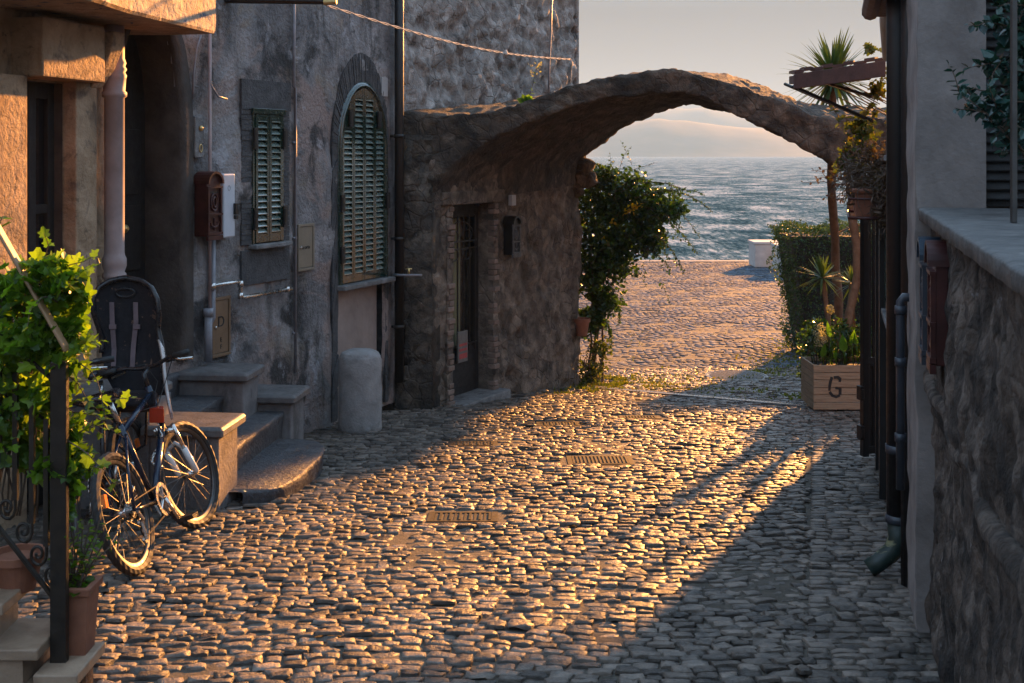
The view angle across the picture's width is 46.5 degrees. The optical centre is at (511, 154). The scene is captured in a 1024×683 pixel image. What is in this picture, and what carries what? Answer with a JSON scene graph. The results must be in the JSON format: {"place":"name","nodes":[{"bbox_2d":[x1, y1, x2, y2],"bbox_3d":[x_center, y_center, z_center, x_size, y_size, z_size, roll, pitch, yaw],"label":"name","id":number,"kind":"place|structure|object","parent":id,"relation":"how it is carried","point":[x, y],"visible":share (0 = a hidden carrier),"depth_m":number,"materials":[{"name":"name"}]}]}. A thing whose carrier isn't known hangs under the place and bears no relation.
{"place":"outdoors","nodes":[
{"label":"outdoors","id":0,"kind":"place"},
{"bbox_2d":[0,262,940,682],"bbox_3d":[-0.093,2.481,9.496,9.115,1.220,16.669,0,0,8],"label":"cobbled street","id":1,"kind":"structure","parent":0,"point":[754,650],"depth_m":6.47,"materials":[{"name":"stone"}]},
{"bbox_2d":[0,588,104,682],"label":"garden steps","id":2,"kind":"structure","parent":1,"relation":"on","point":[24,650],"depth_m":4.36,"materials":[{"name":"stone"}]},
{"bbox_2d":[0,543,44,593],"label":"flower pot","id":3,"kind":"object","parent":2,"relation":"on","point":[15,573],"visible":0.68,"depth_m":4.44,"materials":[{"name":"ceramic"}]},
{"bbox_2d":[0,225,68,662],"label":"iron railing","id":4,"kind":"object","parent":2,"relation":"on","point":[56,505],"visible":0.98,"depth_m":4.38,"materials":[{"name":"black metal"}]},
{"bbox_2d":[0,216,140,522],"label":"climbing ivy","id":5,"kind":"object","parent":4,"relation":"attached to","point":[67,292],"visible":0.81,"depth_m":4.42,"materials":[{"name":"green plant"}]},
{"bbox_2d":[69,575,102,655],"bbox_3d":[-1.647,1.748,4.500,0.155,0.265,0.155,0,0,0],"label":"flower pot","id":6,"kind":"object","parent":2,"relation":"on","point":[83,605],"visible":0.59,"depth_m":4.44,"materials":[{"name":"ceramic"}]},
{"bbox_2d":[47,515,126,596],"bbox_3d":[-1.622,1.511,4.506,0.251,0.274,0.274,0,0,0],"label":"potted shrub","id":7,"kind":"object","parent":6,"relation":"on","point":[74,575],"visible":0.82,"depth_m":4.50,"materials":[{"name":"green plant"}]},
{"bbox_2d":[32,275,173,561],"bbox_3d":[-2.396,1.510,6.965,0.660,1.523,1.550,0,0,20],"label":"child seat bicycle","id":8,"kind":"object","parent":1,"relation":"on","point":[126,313],"visible":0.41,"depth_m":7.37,"materials":[{"name":"plastic"}]},
{"bbox_2d":[90,349,219,575],"bbox_3d":[-2.127,1.694,6.698,0.702,1.116,1.642,0,0,0],"label":"mountain bicycle","id":9,"kind":"object","parent":1,"relation":"on","point":[158,494],"visible":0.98,"depth_m":6.58,"materials":[{"name":"blue paint"}]},
{"bbox_2d":[49,363,324,511],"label":"entrance stairs","id":10,"kind":"structure","parent":1,"relation":"on","point":[244,421],"depth_m":8.43,"materials":[{"name":"stone"}]},
{"bbox_2d":[0,0,404,529],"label":"plastered house","id":11,"kind":"structure","parent":1,"relation":"on","point":[103,103],"depth_m":9.67,"materials":[{"name":"paint"}]},
{"bbox_2d":[27,82,53,510],"bbox_3d":[-3.102,0.904,7.644,0.050,2.740,0.473,0,0,13],"label":"glazed door","id":12,"kind":"structure","parent":11,"relation":"in","point":[40,96],"depth_m":7.75,"materials":[{"name":"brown wood"}]},
{"bbox_2d":[125,35,144,279],"bbox_3d":[-2.963,0.234,8.903,0.130,2.845,0.753,0,0,24],"label":"arched door","id":13,"kind":"structure","parent":11,"relation":"in","point":[134,101],"depth_m":9.09,"materials":[{"name":"brown wood"}]},
{"bbox_2d":[193,116,203,157],"bbox_3d":[-2.447,-0.136,9.278,0.075,0.322,0.110,0,0,24],"label":"intercom","id":14,"kind":"object","parent":11,"relation":"attached to","point":[198,136],"visible":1,"depth_m":9.26,"materials":[{"name":"grey metal"}]},
{"bbox_2d":[193,171,224,240],"bbox_3d":[-2.374,0.399,9.313,0.160,0.536,0.194,0,0,24],"label":"mailbox","id":15,"kind":"object","parent":11,"relation":"attached to","point":[208,213],"visible":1,"depth_m":9.26,"materials":[{"name":"metal"}]},
{"bbox_2d":[212,295,230,358],"bbox_3d":[-2.337,1.380,9.552,0.036,0.478,0.234,0,0,24],"label":"meter door","id":16,"kind":"structure","parent":11,"relation":"attached to","point":[221,335],"depth_m":9.57,"materials":[{"name":"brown metal"}]},
{"bbox_2d":[220,173,237,237],"bbox_3d":[-2.293,0.407,9.518,0.145,0.508,0.168,0,0,24],"label":"meter box","id":17,"kind":"object","parent":11,"relation":"attached to","point":[229,209],"visible":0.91,"depth_m":9.48,"materials":[{"name":"grey plastic"}]},
{"bbox_2d":[239,79,292,285],"bbox_3d":[-2.129,0.229,10.149,0.240,1.709,0.709,0,0,24],"label":"small window","id":18,"kind":"structure","parent":11,"relation":"in","point":[267,259],"depth_m":10.10,"materials":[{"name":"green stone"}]},
{"bbox_2d":[224,0,336,4],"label":"wall bracket","id":19,"kind":"object","parent":11,"relation":"attached to","point":[327,2],"depth_m":9.48,"materials":[{"name":"black metal"}]},
{"bbox_2d":[326,5,569,59],"bbox_3d":[-0.346,-1.212,12.792,0.053,0.185,7.122,0,0,19],"label":"overhead cable","id":20,"kind":"object","parent":19,"relation":"hanging from","point":[505,53],"visible":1,"depth_m":11.65,"materials":[{"name":"rubber"}]},
{"bbox_2d":[297,223,314,271],"bbox_3d":[-1.849,0.829,10.669,0.036,0.420,0.260,0,0,24],"label":"meter door","id":21,"kind":"structure","parent":11,"relation":"attached to","point":[305,246],"depth_m":10.66,"materials":[{"name":"beige metal"}]},
{"bbox_2d":[330,53,395,422],"bbox_3d":[-1.494,0.753,11.578,0.260,3.487,1.056,0,0,24],"label":"arched window","id":22,"kind":"structure","parent":11,"relation":"in","point":[360,197],"depth_m":11.52,"materials":[{"name":"green paint"}]},
{"bbox_2d":[380,77,387,96],"bbox_3d":[-1.287,-0.679,11.977,0.020,0.192,0.120,0,0,24],"label":"wall plaque","id":23,"kind":"object","parent":11,"relation":"attached to","point":[384,82],"depth_m":11.96,"materials":[{"name":"white stone"}]},
{"bbox_2d":[392,268,421,276],"bbox_3d":[-1.055,1.179,11.902,0.305,0.099,0.229,0,0,0],"label":"water tap","id":24,"kind":"object","parent":11,"relation":"attached to","point":[409,274],"visible":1,"depth_m":11.87,"materials":[{"name":"grey metal"}]},
{"bbox_2d":[338,348,381,433],"bbox_3d":[-1.387,2.151,10.860,0.402,0.753,0.406,0,0,0],"label":"stone bollard","id":25,"kind":"object","parent":1,"relation":"on","point":[359,391],"visible":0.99,"depth_m":10.70,"materials":[{"name":"grey stone"}]},
{"bbox_2d":[426,512,497,521],"bbox_3d":[-0.310,2.309,7.495,0.440,0.083,0.262,0,0,0],"label":"drain cover","id":26,"kind":"object","parent":1,"relation":"on","point":[493,517],"visible":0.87,"depth_m":7.47,"materials":[{"name":"metal"}]},
{"bbox_2d":[448,441,497,445],"bbox_3d":[-0.332,2.494,10.158,0.420,0.081,0.222,0,0,0],"label":"drain cover","id":27,"kind":"object","parent":1,"relation":"on","point":[494,443],"visible":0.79,"depth_m":10.14,"materials":[{"name":"metal"}]},
{"bbox_2d":[382,0,582,408],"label":"stone tower house","id":28,"kind":"structure","parent":1,"relation":"on","point":[506,323],"depth_m":13.72,"materials":[{"name":"stone"}]},
{"bbox_2d":[453,203,477,395],"bbox_3d":[-0.615,1.585,13.056,0.137,2.085,0.840,0,0,29],"label":"grilled door","id":29,"kind":"structure","parent":28,"relation":"in","point":[465,374],"depth_m":13.18,"materials":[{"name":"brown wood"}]},
{"bbox_2d":[508,195,515,205],"bbox_3d":[0.003,0.523,13.623,0.050,0.118,0.093,0,0,29],"label":"number plate","id":30,"kind":"object","parent":28,"relation":"attached to","point":[511,200],"visible":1,"depth_m":13.59,"materials":[{"name":"white stone"}]},
{"bbox_2d":[503,216,521,257],"bbox_3d":[0.002,0.934,13.582,0.150,0.472,0.186,0,0,29],"label":"mailbox","id":31,"kind":"object","parent":28,"relation":"attached to","point":[512,236],"visible":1,"depth_m":13.53,"materials":[{"name":"black metal"}]},
{"bbox_2d":[574,317,589,335],"bbox_3d":[0.889,2.193,15.150,0.220,0.220,0.220,0,0,0],"label":"flower pot","id":32,"kind":"object","parent":28,"relation":"attached to","point":[582,324],"visible":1,"depth_m":15.08,"materials":[{"name":"ceramic"}]},
{"bbox_2d":[536,422,581,425],"bbox_3d":[0.441,2.567,11.220,0.420,0.082,0.242,0,0,0],"label":"drain cover","id":33,"kind":"object","parent":1,"relation":"on","point":[541,423],"visible":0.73,"depth_m":11.21,"materials":[{"name":"metal"}]},
{"bbox_2d":[576,335,613,383],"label":"shrub","id":34,"kind":"object","parent":1,"relation":"on","point":[591,373],"visible":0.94,"depth_m":15.36,"materials":[{"name":"green plant"}]},
{"bbox_2d":[566,456,634,464],"bbox_3d":[0.695,2.442,9.396,0.520,0.089,0.362,0,0,0],"label":"drain cover","id":35,"kind":"object","parent":1,"relation":"on","point":[628,460],"visible":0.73,"depth_m":9.37,"materials":[{"name":"metal"}]},
{"bbox_2d":[618,415,661,418],"bbox_3d":[1.250,2.597,11.642,0.400,0.078,0.202,0,0,0],"label":"drain cover","id":36,"kind":"object","parent":1,"relation":"on","point":[644,417],"visible":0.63,"depth_m":11.66,"materials":[{"name":"metal"}]},
{"bbox_2d":[395,68,885,409],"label":"stone arch","id":37,"kind":"structure","parent":1,"relation":"on","point":[538,143],"depth_m":12.23,"materials":[{"name":"grey stone"}]},
{"bbox_2d":[517,61,541,102],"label":"wall flower","id":38,"kind":"object","parent":37,"relation":"on","point":[523,98],"depth_m":12.29,"materials":[{"name":"green plant"}]},
{"bbox_2d":[578,142,712,380],"bbox_3d":[1.625,1.439,15.890,2.047,3.287,1.313,0,0,0],"label":"jasmine bush","id":39,"kind":"object","parent":1,"relation":"on","point":[635,207],"visible":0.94,"depth_m":15.63,"materials":[{"name":"green plant"}]},
{"bbox_2d":[583,386,835,410],"bbox_3d":[2.150,2.753,13.525,0.210,0.340,3.650,0,0,-41],"label":"drain channel","id":40,"kind":"object","parent":1,"relation":"on","point":[790,404],"visible":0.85,"depth_m":13.35,"materials":[{"name":"metal"}]},
{"bbox_2d":[705,370,767,379],"bbox_3d":[3.042,3.010,16.121,0.840,0.038,0.840,0,0,0],"label":"manhole cover","id":41,"kind":"object","parent":1,"relation":"on","point":[726,374],"visible":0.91,"depth_m":16.19,"materials":[{"name":"metal"}]},
{"bbox_2d":[766,218,871,356],"bbox_3d":[5.530,2.044,18.531,3.047,2.216,1.421,0,0,0],"label":"clipped hedge","id":42,"kind":"object","parent":1,"relation":"on","point":[801,248],"visible":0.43,"depth_m":18.08,"materials":[{"name":"green plant"}]},
{"bbox_2d":[801,357,859,409],"bbox_3d":[3.366,2.346,12.249,0.660,0.445,0.525,0,0,0],"label":"planter box","id":43,"kind":"object","parent":1,"relation":"on","point":[828,387],"visible":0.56,"depth_m":11.99,"materials":[{"name":"brown wood"}]},
{"bbox_2d":[795,317,833,377],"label":"trailing shrub","id":44,"kind":"object","parent":43,"relation":"in","point":[805,349],"visible":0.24,"depth_m":12.85,"materials":[{"name":"green plant"}]},
{"bbox_2d":[796,253,845,354],"bbox_3d":[3.277,1.635,12.619,0.511,1.236,0.605,0,0,-43],"label":"young yucca","id":45,"kind":"object","parent":43,"relation":"on","point":[821,269],"visible":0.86,"depth_m":12.58,"materials":[{"name":"green plant"}]},
{"bbox_2d":[813,304,834,364],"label":"hydrangea","id":46,"kind":"object","parent":43,"relation":"on","point":[821,336],"visible":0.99,"depth_m":12.08,"materials":[{"name":"plant"}]},
{"bbox_2d":[786,27,873,353],"bbox_3d":[3.649,0.548,13.555,1.254,4.044,1.196,0,0,0],"label":"tall yucca","id":47,"kind":"object","parent":43,"relation":"in","point":[836,56],"visible":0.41,"depth_m":13.55,"materials":[{"name":"green plant"}]},
{"bbox_2d":[803,315,871,364],"bbox_3d":[3.396,1.920,12.314,0.748,0.493,0.490,0,0,0],"label":"planter greenery","id":48,"kind":"object","parent":43,"relation":"on","point":[842,329],"visible":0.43,"depth_m":12.28,"materials":[{"name":"green plant"}]},
{"bbox_2d":[820,319,858,364],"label":"lily plant","id":49,"kind":"object","parent":43,"relation":"on","point":[843,345],"visible":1,"depth_m":12.01,"materials":[{"name":"green plant"}]},
{"bbox_2d":[834,263,859,333],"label":"young yucca","id":50,"kind":"object","parent":43,"relation":"in","point":[849,276],"visible":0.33,"depth_m":12.76,"materials":[{"name":"green plant"}]},
{"bbox_2d":[835,172,859,372],"bbox_3d":[3.619,1.209,12.503,0.413,2.174,0.406,0,0,-36],"label":"leaning yucca","id":51,"kind":"object","parent":43,"relation":"on","point":[855,283],"visible":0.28,"depth_m":12.46,"materials":[{"name":"brown plant"}]},
{"bbox_2d":[857,220,874,456],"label":"iron gate","id":52,"kind":"structure","parent":1,"relation":"on","point":[866,425],"depth_m":9.40,"materials":[{"name":"black metal"}]},
{"bbox_2d":[862,0,1023,632],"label":"plastered side house","id":53,"kind":"structure","parent":1,"relation":"on","point":[935,156],"depth_m":5.55,"materials":[{"name":"grey paint"}]},
{"bbox_2d":[784,57,885,122],"bbox_3d":[2.439,-0.477,8.913,0.725,0.507,1.683,0,0,-28],"label":"tiled awning","id":54,"kind":"object","parent":53,"relation":"attached to","point":[834,76],"visible":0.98,"depth_m":8.48,"materials":[{"name":"tile"}]},
{"bbox_2d":[827,42,885,180],"bbox_3d":[2.555,-0.300,8.580,0.452,0.978,0.658,0,0,38],"label":"green vine","id":55,"kind":"object","parent":54,"relation":"hanging from","point":[861,128],"visible":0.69,"depth_m":8.54,"materials":[{"name":"green plant"}]},
{"bbox_2d":[801,137,885,240],"bbox_3d":[2.358,0.200,7.882,0.699,0.689,1.503,0,0,0],"label":"dried vine","id":56,"kind":"object","parent":53,"relation":"attached to","point":[869,173],"visible":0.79,"depth_m":7.69,"materials":[{"name":"brown plant"}]},
{"bbox_2d":[846,188,882,219],"bbox_3d":[2.373,0.315,7.935,0.268,0.190,0.950,0,0,15],"label":"window box","id":57,"kind":"object","parent":53,"relation":"attached to","point":[865,210],"visible":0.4,"depth_m":7.54,"materials":[{"name":"ceramic"}]},
{"bbox_2d":[875,220,885,499],"bbox_3d":[2.645,1.289,8.505,0.080,2.178,1.139,0,0,15],"label":"side door","id":58,"kind":"structure","parent":53,"relation":"in","point":[880,329],"depth_m":7.96,"materials":[{"name":"black metal"}]},
{"bbox_2d":[918,207,1023,682],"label":"side wall","id":59,"kind":"structure","parent":1,"relation":"on","point":[974,598],"depth_m":3.56,"materials":[{"name":"stone"}]},
{"bbox_2d":[916,236,939,364],"bbox_3d":[1.729,0.600,4.941,0.085,0.520,0.186,0,0,15],"label":"mailbox","id":60,"kind":"object","parent":59,"relation":"attached to","point":[922,345],"visible":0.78,"depth_m":4.87,"materials":[{"name":"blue metal"}]},
{"bbox_2d":[924,240,949,374],"bbox_3d":[1.616,0.573,4.521,0.085,0.495,0.186,0,0,15],"label":"mailbox","id":61,"kind":"object","parent":59,"relation":"attached to","point":[936,259],"visible":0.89,"depth_m":4.45,"materials":[{"name":"metal"}]},
{"bbox_2d":[986,0,1023,222],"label":"window shutter","id":62,"kind":"object","parent":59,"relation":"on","point":[1004,181],"visible":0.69,"depth_m":5.26,"materials":[{"name":"wood"}]},
{"bbox_2d":[944,0,1023,168],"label":"glossy shrub","id":63,"kind":"object","parent":62,"relation":"attached to","point":[994,99],"visible":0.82,"depth_m":4.55,"materials":[{"name":"green plant"}]},
{"bbox_2d":[586,260,748,261],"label":"quay edge","id":64,"kind":"object","parent":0,"point":[694,261],"depth_m":38.00,"materials":[{"name":"grey stone"}]},
{"bbox_2d":[579,262,805,368],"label":"piazza paving","id":65,"kind":"structure","parent":0,"point":[757,307],"depth_m":23.28,"materials":[{"name":"stone"}]},
{"bbox_2d":[546,324,800,399],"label":"weeds","id":66,"kind":"object","parent":65,"relation":"on","point":[616,382],"visible":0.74,"depth_m":15.48,"materials":[{"name":"green plant"}]},
{"bbox_2d":[748,240,776,266],"bbox_3d":[7.741,3.002,36.229,0.953,0.760,1.000,0,0,0],"label":"stone bench","id":67,"kind":"object","parent":65,"relation":"on","point":[760,252],"visible":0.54,"depth_m":35.76,"materials":[{"name":"white stone"}]},
{"bbox_2d":[770,243,782,271],"bbox_3d":[8.202,2.970,34.438,1.269,0.768,0.900,0,0,0],"label":"stone bench","id":68,"kind":"object","parent":65,"relation":"on","point":[774,259],"visible":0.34,"depth_m":34.33,"materials":[{"name":"white stone"}]},
{"bbox_2d":[635,107,763,128],"bbox_3d":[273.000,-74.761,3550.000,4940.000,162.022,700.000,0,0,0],"label":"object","id":69,"kind":"structure","parent":0,"point":[708,116],"depth_m":3581.81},
{"bbox_2d":[586,118,816,156],"bbox_3d":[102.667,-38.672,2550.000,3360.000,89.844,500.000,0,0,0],"label":"hills","id":70,"kind":"structure","parent":0,"point":[658,137],"depth_m":2440.77,"materials":[{"name":"earth"},{"name":"grass"}]},
{"bbox_2d":[579,157,859,259],"bbox_3d":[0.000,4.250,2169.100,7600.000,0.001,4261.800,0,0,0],"label":"lake water","id":71,"kind":"structure","parent":0,"point":[745,199],"depth_m":120.66,"materials":[{"name":"blue liquid"}]},
{"bbox_2d":[579,0,885,108],"label":"sky","id":72,"kind":"structure","parent":0,"point":[750,40],"materials":[{"name":"grey"}]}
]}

